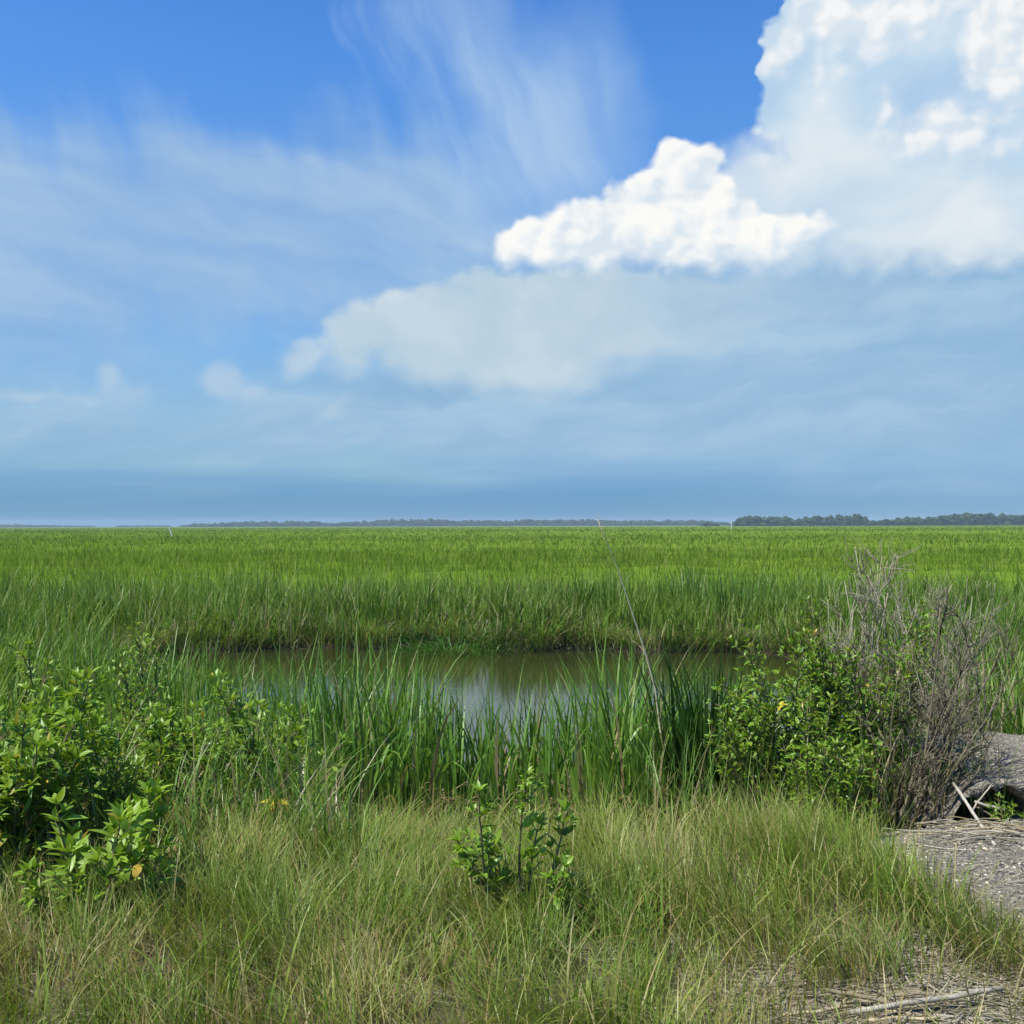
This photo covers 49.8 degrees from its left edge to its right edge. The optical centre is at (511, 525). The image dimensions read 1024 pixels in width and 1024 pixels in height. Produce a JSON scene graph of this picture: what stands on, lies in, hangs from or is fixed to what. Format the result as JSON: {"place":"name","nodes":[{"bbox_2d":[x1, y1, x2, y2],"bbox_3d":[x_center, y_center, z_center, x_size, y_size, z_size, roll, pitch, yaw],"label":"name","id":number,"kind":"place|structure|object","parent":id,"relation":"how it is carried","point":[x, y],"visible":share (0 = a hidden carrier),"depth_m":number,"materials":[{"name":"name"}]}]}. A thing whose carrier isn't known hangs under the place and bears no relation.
{"place":"outdoors","nodes":[
{"label":"outdoors","id":0,"kind":"place"},
{"bbox_2d":[0,749,1023,1023],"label":"short grass","id":1,"kind":"structure","parent":0,"point":[788,843],"depth_m":4.13,"materials":[{"name":"plant"}]},
{"bbox_2d":[0,558,1023,750],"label":"bank grass","id":2,"kind":"structure","parent":0,"point":[78,614],"depth_m":22.79,"materials":[{"name":"plant"}]},
{"bbox_2d":[0,687,1023,923],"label":"thicket grass","id":3,"kind":"structure","parent":0,"point":[273,785],"depth_m":5.76,"materials":[{"name":"plant"}]},
{"bbox_2d":[0,613,1023,1023],"bbox_3d":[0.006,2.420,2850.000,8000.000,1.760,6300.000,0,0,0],"label":"ground","id":4,"kind":"structure","parent":0,"point":[814,1003],"depth_m":4.09,"materials":[{"name":"soil"}]},
{"bbox_2d":[0,703,83,878],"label":"leafy shrub","id":5,"kind":"object","parent":4,"relation":"on","point":[43,785],"visible":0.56,"depth_m":4.99,"materials":[{"name":"green plant"}]},
{"bbox_2d":[0,636,103,771],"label":"leafy shrub","id":6,"kind":"object","parent":4,"relation":"on","point":[23,685],"visible":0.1,"depth_m":7.28,"materials":[{"name":"green plant"}]},
{"bbox_2d":[0,665,110,861],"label":"leafy shrub","id":7,"kind":"object","parent":4,"relation":"on","point":[76,718],"visible":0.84,"depth_m":5.13,"materials":[{"name":"green plant"}]},
{"bbox_2d":[11,839,106,933],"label":"leafy plant","id":8,"kind":"object","parent":4,"relation":"on","point":[69,867],"visible":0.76,"depth_m":4.37,"materials":[{"name":"green plant"}]},
{"bbox_2d":[33,627,115,726],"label":"reed clump","id":9,"kind":"object","parent":4,"relation":"on","point":[63,668],"visible":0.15,"depth_m":12.40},
{"bbox_2d":[0,524,171,526],"bbox_3d":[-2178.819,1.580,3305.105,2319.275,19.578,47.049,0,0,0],"label":"woods","id":10,"kind":"object","parent":4,"relation":"on","point":[9,525],"visible":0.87,"depth_m":3293.04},
{"bbox_2d":[42,629,143,737],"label":"reed clump","id":11,"kind":"object","parent":4,"relation":"on","point":[108,699],"visible":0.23,"depth_m":12.04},
{"bbox_2d":[28,675,180,842],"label":"leafy shrub","id":12,"kind":"object","parent":4,"relation":"on","point":[102,747],"visible":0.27,"depth_m":5.79,"materials":[{"name":"green plant"}]},
{"bbox_2d":[41,776,184,919],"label":"leafy plant","id":13,"kind":"object","parent":4,"relation":"on","point":[120,844],"visible":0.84,"depth_m":4.47,"materials":[{"name":"green plant"}]},
{"bbox_2d":[59,642,179,753],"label":"reed clump","id":14,"kind":"object","parent":4,"relation":"on","point":[115,700],"visible":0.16,"depth_m":11.35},
{"bbox_2d":[82,617,181,718],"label":"reed clump","id":15,"kind":"object","parent":4,"relation":"on","point":[129,656],"visible":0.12,"depth_m":12.48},
{"bbox_2d":[103,622,206,768],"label":"leafy shrub","id":16,"kind":"object","parent":4,"relation":"on","point":[143,687],"visible":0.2,"depth_m":7.77,"materials":[{"name":"green plant"}]},
{"bbox_2d":[109,619,203,653],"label":"grass tussock","id":17,"kind":"object","parent":4,"relation":"on","point":[157,634],"depth_m":21.54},
{"bbox_2d":[97,628,217,755],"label":"reed clump","id":18,"kind":"object","parent":4,"relation":"on","point":[175,688],"visible":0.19,"depth_m":10.80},
{"bbox_2d":[123,614,218,717],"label":"reed clump","id":19,"kind":"object","parent":4,"relation":"on","point":[168,665],"visible":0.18,"depth_m":12.57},
{"bbox_2d":[117,699,249,840],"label":"leafy shrub","id":20,"kind":"object","parent":4,"relation":"on","point":[159,733],"visible":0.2,"depth_m":6.22,"materials":[{"name":"green plant"}]},
{"bbox_2d":[132,630,234,719],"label":"reed clump","id":21,"kind":"object","parent":4,"relation":"on","point":[172,682],"visible":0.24,"depth_m":11.55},
{"bbox_2d":[125,637,243,748],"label":"reed clump","id":22,"kind":"object","parent":4,"relation":"on","point":[189,694],"visible":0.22,"depth_m":10.50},
{"bbox_2d":[155,624,254,719],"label":"reed clump","id":23,"kind":"object","parent":4,"relation":"on","point":[209,680],"visible":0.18,"depth_m":12.09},
{"bbox_2d":[157,601,254,648],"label":"grass tussock","id":24,"kind":"object","parent":4,"relation":"on","point":[197,633],"depth_m":21.94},
{"bbox_2d":[154,667,258,748],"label":"reed clump","id":25,"kind":"object","parent":4,"relation":"on","point":[204,709],"visible":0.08,"depth_m":9.76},
{"bbox_2d":[157,627,276,734],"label":"reed clump","id":26,"kind":"object","parent":4,"relation":"on","point":[236,685],"visible":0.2,"depth_m":11.68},
{"bbox_2d":[159,646,280,742],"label":"reed clump","id":27,"kind":"object","parent":4,"relation":"on","point":[195,698],"visible":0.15,"depth_m":11.17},
{"bbox_2d":[194,615,265,649],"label":"grass tussock","id":28,"kind":"object","parent":4,"relation":"on","point":[228,634],"depth_m":22.07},
{"bbox_2d":[179,651,296,740],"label":"reed clump","id":29,"kind":"object","parent":4,"relation":"on","point":[233,699],"visible":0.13,"depth_m":10.14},
{"bbox_2d":[210,613,292,650],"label":"grass tussock","id":30,"kind":"object","parent":4,"relation":"on","point":[264,639],"depth_m":22.18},
{"bbox_2d":[196,639,313,735],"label":"reed clump","id":31,"kind":"object","parent":4,"relation":"on","point":[242,684],"visible":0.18,"depth_m":11.34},
{"bbox_2d":[199,650,313,735],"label":"reed clump","id":32,"kind":"object","parent":4,"relation":"on","point":[261,693],"visible":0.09,"depth_m":10.86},
{"bbox_2d":[171,669,354,814],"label":"leafy shrub","id":33,"kind":"object","parent":4,"relation":"on","point":[287,728],"visible":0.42,"depth_m":6.20,"materials":[{"name":"green plant"}]},
{"bbox_2d":[215,679,326,751],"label":"reed clump","id":34,"kind":"object","parent":4,"relation":"on","point":[254,709],"visible":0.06,"depth_m":9.45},
{"bbox_2d":[227,658,330,759],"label":"reed clump","id":35,"kind":"object","parent":4,"relation":"on","point":[272,704],"visible":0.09,"depth_m":9.90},
{"bbox_2d":[221,626,354,778],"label":"reed clump","id":36,"kind":"object","parent":4,"relation":"on","point":[282,711],"visible":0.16,"depth_m":9.32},
{"bbox_2d":[244,643,340,725],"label":"reed clump","id":37,"kind":"object","parent":4,"relation":"on","point":[280,683],"visible":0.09,"depth_m":11.03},
{"bbox_2d":[261,640,350,736],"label":"reed clump","id":38,"kind":"object","parent":4,"relation":"on","point":[285,720],"visible":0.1,"depth_m":10.26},
{"bbox_2d":[280,607,351,640],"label":"grass tussock","id":39,"kind":"object","parent":4,"relation":"on","point":[309,621],"depth_m":22.86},
{"bbox_2d":[248,636,387,796],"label":"reed clump","id":40,"kind":"object","parent":4,"relation":"on","point":[315,727],"visible":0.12,"depth_m":8.78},
{"bbox_2d":[263,655,388,821],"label":"reed clump","id":41,"kind":"object","parent":4,"relation":"on","point":[347,751],"visible":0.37,"depth_m":7.60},
{"bbox_2d":[269,619,392,757],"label":"reed clump","id":42,"kind":"object","parent":4,"relation":"on","point":[323,674],"visible":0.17,"depth_m":9.79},
{"bbox_2d":[271,634,414,811],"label":"reed clump","id":43,"kind":"object","parent":4,"relation":"on","point":[338,705],"visible":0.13,"depth_m":8.88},
{"bbox_2d":[320,621,371,648],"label":"grass tussock","id":44,"kind":"object","parent":4,"relation":"on","point":[344,639],"depth_m":22.55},
{"bbox_2d":[314,613,409,648],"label":"grass tussock","id":45,"kind":"object","parent":4,"relation":"on","point":[360,630],"depth_m":22.50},
{"bbox_2d":[280,642,451,825],"bbox_3d":[-0.992,1.436,7.732,1.478,1.472,1.150,0,0,-28],"label":"reed clump","id":46,"kind":"object","parent":4,"relation":"on","point":[365,753],"visible":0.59,"depth_m":7.61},
{"bbox_2d":[310,627,440,817],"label":"reed clump","id":47,"kind":"object","parent":4,"relation":"on","point":[364,716],"visible":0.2,"depth_m":8.28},
{"bbox_2d":[301,602,463,806],"bbox_3d":[-1.076,1.508,9.299,1.473,1.808,1.330,0,0,37],"label":"reed clump","id":48,"kind":"object","parent":4,"relation":"on","point":[370,665],"visible":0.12,"depth_m":9.32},
{"bbox_2d":[316,633,485,822],"bbox_3d":[-0.917,1.517,8.367,1.492,1.536,1.329,0,0,0],"label":"reed clump","id":49,"kind":"object","parent":4,"relation":"on","point":[425,730],"visible":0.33,"depth_m":8.11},
{"bbox_2d":[336,657,476,828],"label":"reed clump","id":50,"kind":"object","parent":4,"relation":"on","point":[416,769],"visible":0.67,"depth_m":7.58,"materials":[{"name":"plant"}]},
{"bbox_2d":[339,617,474,802],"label":"reed clump","id":51,"kind":"object","parent":4,"relation":"on","point":[422,715],"visible":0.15,"depth_m":8.76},
{"bbox_2d":[381,620,441,643],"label":"grass tussock","id":52,"kind":"object","parent":4,"relation":"on","point":[404,631],"depth_m":22.83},
{"bbox_2d":[374,605,487,642],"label":"grass tussock","id":53,"kind":"object","parent":4,"relation":"on","point":[438,625],"depth_m":23.13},
{"bbox_2d":[379,650,493,803],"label":"reed clump","id":54,"kind":"object","parent":4,"relation":"on","point":[422,693],"visible":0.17,"depth_m":9.26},
{"bbox_2d":[354,619,523,658],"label":"grass tussock","id":55,"kind":"object","parent":4,"relation":"on","point":[437,643],"depth_m":22.25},
{"bbox_2d":[380,659,498,816],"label":"reed clump","id":56,"kind":"object","parent":4,"relation":"on","point":[457,752],"visible":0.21,"depth_m":8.59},
{"bbox_2d":[388,673,514,827],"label":"reed clump","id":57,"kind":"object","parent":4,"relation":"on","point":[451,789],"visible":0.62,"depth_m":7.76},
{"bbox_2d":[397,671,508,814],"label":"reed clump","id":58,"kind":"object","parent":4,"relation":"on","point":[442,785],"visible":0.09,"depth_m":9.07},
{"bbox_2d":[179,518,730,526],"bbox_3d":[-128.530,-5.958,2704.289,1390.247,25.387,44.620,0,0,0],"label":"woods","id":59,"kind":"object","parent":4,"relation":"on","point":[446,522],"visible":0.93,"depth_m":2692.93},
{"bbox_2d":[414,688,518,820],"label":"reed clump","id":60,"kind":"object","parent":4,"relation":"on","point":[458,772],"visible":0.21,"depth_m":8.35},
{"bbox_2d":[449,616,503,647],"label":"grass tussock","id":61,"kind":"object","parent":4,"relation":"on","point":[475,634],"depth_m":22.53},
{"bbox_2d":[428,696,541,817],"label":"reed clump","id":62,"kind":"object","parent":4,"relation":"on","point":[473,762],"visible":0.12,"depth_m":8.87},
{"bbox_2d":[435,687,544,828],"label":"reed clump","id":63,"kind":"object","parent":4,"relation":"on","point":[511,781],"visible":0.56,"depth_m":7.66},
{"bbox_2d":[440,657,555,819],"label":"reed clump","id":64,"kind":"object","parent":4,"relation":"on","point":[483,743],"visible":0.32,"depth_m":8.51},
{"bbox_2d":[0,818,1023,1023],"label":"straw litter","id":65,"kind":"object","parent":4,"relation":"on","point":[946,970],"visible":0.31,"depth_m":3.85,"materials":[{"name":"plant"}]},
{"bbox_2d":[777,1004,852,1017],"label":"dry stalk","id":66,"kind":"object","parent":65,"relation":"on","point":[831,1009],"visible":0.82,"depth_m":3.62,"materials":[{"name":"plant"}]},
{"bbox_2d":[849,985,1004,1014],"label":"dry stalk","id":67,"kind":"object","parent":65,"relation":"on","point":[932,999],"visible":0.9,"depth_m":3.60,"materials":[{"name":"grey plant"}]},
{"bbox_2d":[445,762,580,932],"bbox_3d":[0.011,1.284,4.442,0.563,0.684,0.415,0,0,0],"label":"sapling","id":68,"kind":"object","parent":4,"relation":"on","point":[486,846],"visible":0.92,"depth_m":4.42,"materials":[{"name":"green plant"}]},
{"bbox_2d":[477,619,557,655],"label":"grass tussock","id":69,"kind":"object","parent":4,"relation":"on","point":[513,640],"depth_m":21.91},
{"bbox_2d":[474,675,582,821],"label":"reed clump","id":70,"kind":"object","parent":4,"relation":"on","point":[538,725],"visible":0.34,"depth_m":8.36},
{"bbox_2d":[467,660,601,815],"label":"reed clump","id":71,"kind":"object","parent":4,"relation":"on","point":[543,751],"visible":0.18,"depth_m":8.55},
{"bbox_2d":[478,670,597,819],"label":"reed clump","id":72,"kind":"object","parent":4,"relation":"on","point":[508,743],"visible":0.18,"depth_m":8.96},
{"bbox_2d":[485,606,605,651],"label":"grass tussock","id":73,"kind":"object","parent":4,"relation":"on","point":[546,640],"depth_m":21.99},
{"bbox_2d":[500,687,598,829],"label":"reed clump","id":74,"kind":"object","parent":4,"relation":"on","point":[544,791],"visible":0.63,"depth_m":7.55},
{"bbox_2d":[498,677,619,805],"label":"reed clump","id":75,"kind":"object","parent":4,"relation":"on","point":[558,728],"visible":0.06,"depth_m":9.32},
{"bbox_2d":[503,636,644,816],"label":"reed clump","id":76,"kind":"object","parent":4,"relation":"on","point":[583,734],"visible":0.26,"depth_m":8.23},
{"bbox_2d":[516,652,647,830],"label":"reed clump","id":77,"kind":"object","parent":4,"relation":"on","point":[575,780],"visible":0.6,"depth_m":7.57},
{"bbox_2d":[499,649,666,822],"bbox_3d":[0.478,1.530,8.059,1.371,1.375,1.305,0,0,-27],"label":"reed clump","id":78,"kind":"object","parent":4,"relation":"on","point":[616,738],"visible":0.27,"depth_m":8.02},
{"bbox_2d":[554,564,636,618],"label":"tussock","id":79,"kind":"object","parent":4,"relation":"on","point":[611,593],"visible":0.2,"depth_m":24.65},
{"bbox_2d":[568,619,641,648],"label":"grass tussock","id":80,"kind":"object","parent":4,"relation":"on","point":[610,627],"depth_m":22.20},
{"bbox_2d":[545,606,675,790],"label":"reed clump","id":81,"kind":"object","parent":4,"relation":"on","point":[600,679],"visible":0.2,"depth_m":9.07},
{"bbox_2d":[591,626,655,650],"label":"grass tussock","id":82,"kind":"object","parent":4,"relation":"on","point":[623,642],"depth_m":21.87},
{"bbox_2d":[557,645,699,830],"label":"reed clump","id":83,"kind":"object","parent":4,"relation":"on","point":[637,760],"visible":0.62,"depth_m":7.41,"materials":[{"name":"plant"}]},
{"bbox_2d":[597,515,664,787],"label":"dry reed stalk","id":84,"kind":"object","parent":4,"relation":"on","point":[646,656],"visible":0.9,"depth_m":7.50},
{"bbox_2d":[552,645,715,813],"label":"reed clump","id":85,"kind":"object","parent":4,"relation":"on","point":[645,736],"visible":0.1,"depth_m":8.60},
{"bbox_2d":[555,619,713,792],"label":"reed clump","id":86,"kind":"object","parent":4,"relation":"on","point":[617,703],"visible":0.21,"depth_m":8.42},
{"bbox_2d":[561,616,732,750],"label":"reed clump","id":87,"kind":"object","parent":4,"relation":"on","point":[631,660],"visible":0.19,"depth_m":9.36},
{"bbox_2d":[620,701,699,829],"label":"reed clump","id":88,"kind":"object","parent":4,"relation":"on","point":[657,764],"visible":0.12,"depth_m":7.62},
{"bbox_2d":[638,624,715,652],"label":"grass tussock","id":89,"kind":"object","parent":4,"relation":"on","point":[673,642],"depth_m":21.63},
{"bbox_2d":[578,627,784,830],"bbox_3d":[1.135,1.405,7.707,1.641,1.537,1.642,0,0,0],"label":"reed clump","id":90,"kind":"object","parent":4,"relation":"on","point":[687,713],"visible":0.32,"depth_m":7.42,"materials":[{"name":"plant"}]},
{"bbox_2d":[653,556,728,622],"bbox_3d":[4.181,1.520,25.528,1.991,1.732,1.994,0,0,0],"label":"cattail stand","id":91,"kind":"object","parent":4,"relation":"on","point":[689,585],"visible":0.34,"depth_m":25.33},
{"bbox_2d":[657,620,738,652],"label":"grass tussock","id":92,"kind":"object","parent":4,"relation":"on","point":[705,643],"depth_m":21.70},
{"bbox_2d":[683,555,778,631],"bbox_3d":[4.877,1.515,23.748,2.009,1.772,1.922,0,0,-30],"label":"cattail stand","id":93,"kind":"object","parent":4,"relation":"on","point":[717,592],"visible":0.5,"depth_m":23.53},
{"bbox_2d":[711,624,768,650],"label":"grass tussock","id":94,"kind":"object","parent":4,"relation":"on","point":[759,635],"depth_m":21.61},
{"bbox_2d":[704,618,841,821],"bbox_3d":[1.677,1.295,7.068,0.953,1.390,0.856,0,0,44],"label":"leafy shrub","id":95,"kind":"object","parent":4,"relation":"on","point":[747,734],"visible":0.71,"depth_m":6.97,"materials":[{"name":"green plant"}]},
{"bbox_2d":[735,614,844,655],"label":"grass tussock","id":96,"kind":"object","parent":4,"relation":"on","point":[779,635],"depth_m":21.05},
{"bbox_2d":[757,691,882,829],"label":"leafy shrub","id":97,"kind":"object","parent":4,"relation":"on","point":[854,782],"visible":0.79,"depth_m":6.52,"materials":[{"name":"green plant"}]},
{"bbox_2d":[826,988,892,1003],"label":"dry stalk","id":98,"kind":"object","parent":4,"relation":"on","point":[862,996],"visible":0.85,"depth_m":3.69,"materials":[{"name":"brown wood"}]},
{"bbox_2d":[773,595,946,820],"bbox_3d":[2.317,1.268,7.484,1.238,1.610,1.147,0,0,36],"label":"leafy shrub","id":99,"kind":"object","parent":4,"relation":"on","point":[813,678],"visible":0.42,"depth_m":7.29,"materials":[{"name":"green plant"}]},
{"bbox_2d":[800,535,935,762],"bbox_3d":[2.491,1.080,7.676,1.041,2.058,1.014,0,0,0],"label":"dead shrub","id":100,"kind":"object","parent":4,"relation":"on","point":[866,602],"visible":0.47,"depth_m":7.69,"materials":[{"name":"grey wood"}]},
{"bbox_2d":[863,1015,939,1022],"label":"dry stalk","id":101,"kind":"object","parent":4,"relation":"on","point":[907,1018],"visible":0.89,"depth_m":3.56,"materials":[{"name":"plant"}]},
{"bbox_2d":[838,664,1001,831],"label":"dead shrub","id":102,"kind":"object","parent":4,"relation":"on","point":[915,776],"visible":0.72,"depth_m":6.73,"materials":[{"name":"grey wood"}]},
{"bbox_2d":[884,568,1012,737],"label":"dead shrub","id":103,"kind":"object","parent":4,"relation":"on","point":[946,642],"visible":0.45,"depth_m":8.64,"materials":[{"name":"grey wood"}]},
{"bbox_2d":[875,731,1023,829],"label":"log","id":104,"kind":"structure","parent":4,"relation":"on","point":[997,782],"depth_m":6.85,"materials":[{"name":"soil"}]},
{"bbox_2d":[887,578,1023,830],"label":"dead shrub","id":105,"kind":"object","parent":4,"relation":"on","point":[936,766],"visible":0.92,"depth_m":6.73,"materials":[{"name":"grey wood"}]},
{"bbox_2d":[932,1013,1013,1020],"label":"dry stalk","id":106,"kind":"object","parent":4,"relation":"on","point":[982,1018],"visible":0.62,"depth_m":3.54,"materials":[{"name":"beige plant"}]},
{"bbox_2d":[952,782,996,846],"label":"dry stalk","id":107,"kind":"object","parent":4,"relation":"on","point":[971,809],"visible":0.93,"depth_m":6.11,"materials":[{"name":"grey plant"}]},
{"bbox_2d":[929,589,1023,656],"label":"cattail stand","id":108,"kind":"object","parent":4,"relation":"on","point":[985,618],"visible":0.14,"depth_m":17.38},
{"bbox_2d":[985,791,1023,823],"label":"leafy plant","id":109,"kind":"object","parent":4,"relation":"on","point":[1010,809],"visible":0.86,"depth_m":6.23,"materials":[{"name":"green plant"}]},
{"bbox_2d":[0,525,1023,612],"bbox_3d":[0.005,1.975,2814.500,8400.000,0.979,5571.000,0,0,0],"label":"marsh meadow","id":110,"kind":"structure","parent":0,"point":[531,541],"depth_m":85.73,"materials":[{"name":"plant"}]},
{"bbox_2d":[700,512,1023,525],"bbox_3d":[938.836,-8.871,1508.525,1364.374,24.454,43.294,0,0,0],"label":"woods","id":111,"kind":"object","parent":110,"relation":"on","point":[968,519],"visible":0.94,"depth_m":1495.72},
{"bbox_2d":[0,0,1023,526],"label":"sky","id":112,"kind":"structure","parent":0,"point":[323,261],"materials":[{"name":"blue"}]},
{"bbox_2d":[137,645,926,786],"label":"pond water","id":113,"kind":"structure","parent":0,"point":[533,664],"depth_m":18.87,"materials":[{"name":"liquid"}]},
{"bbox_2d":[870,820,1023,964],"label":"gravel","id":114,"kind":"structure","parent":0,"point":[945,851],"depth_m":5.41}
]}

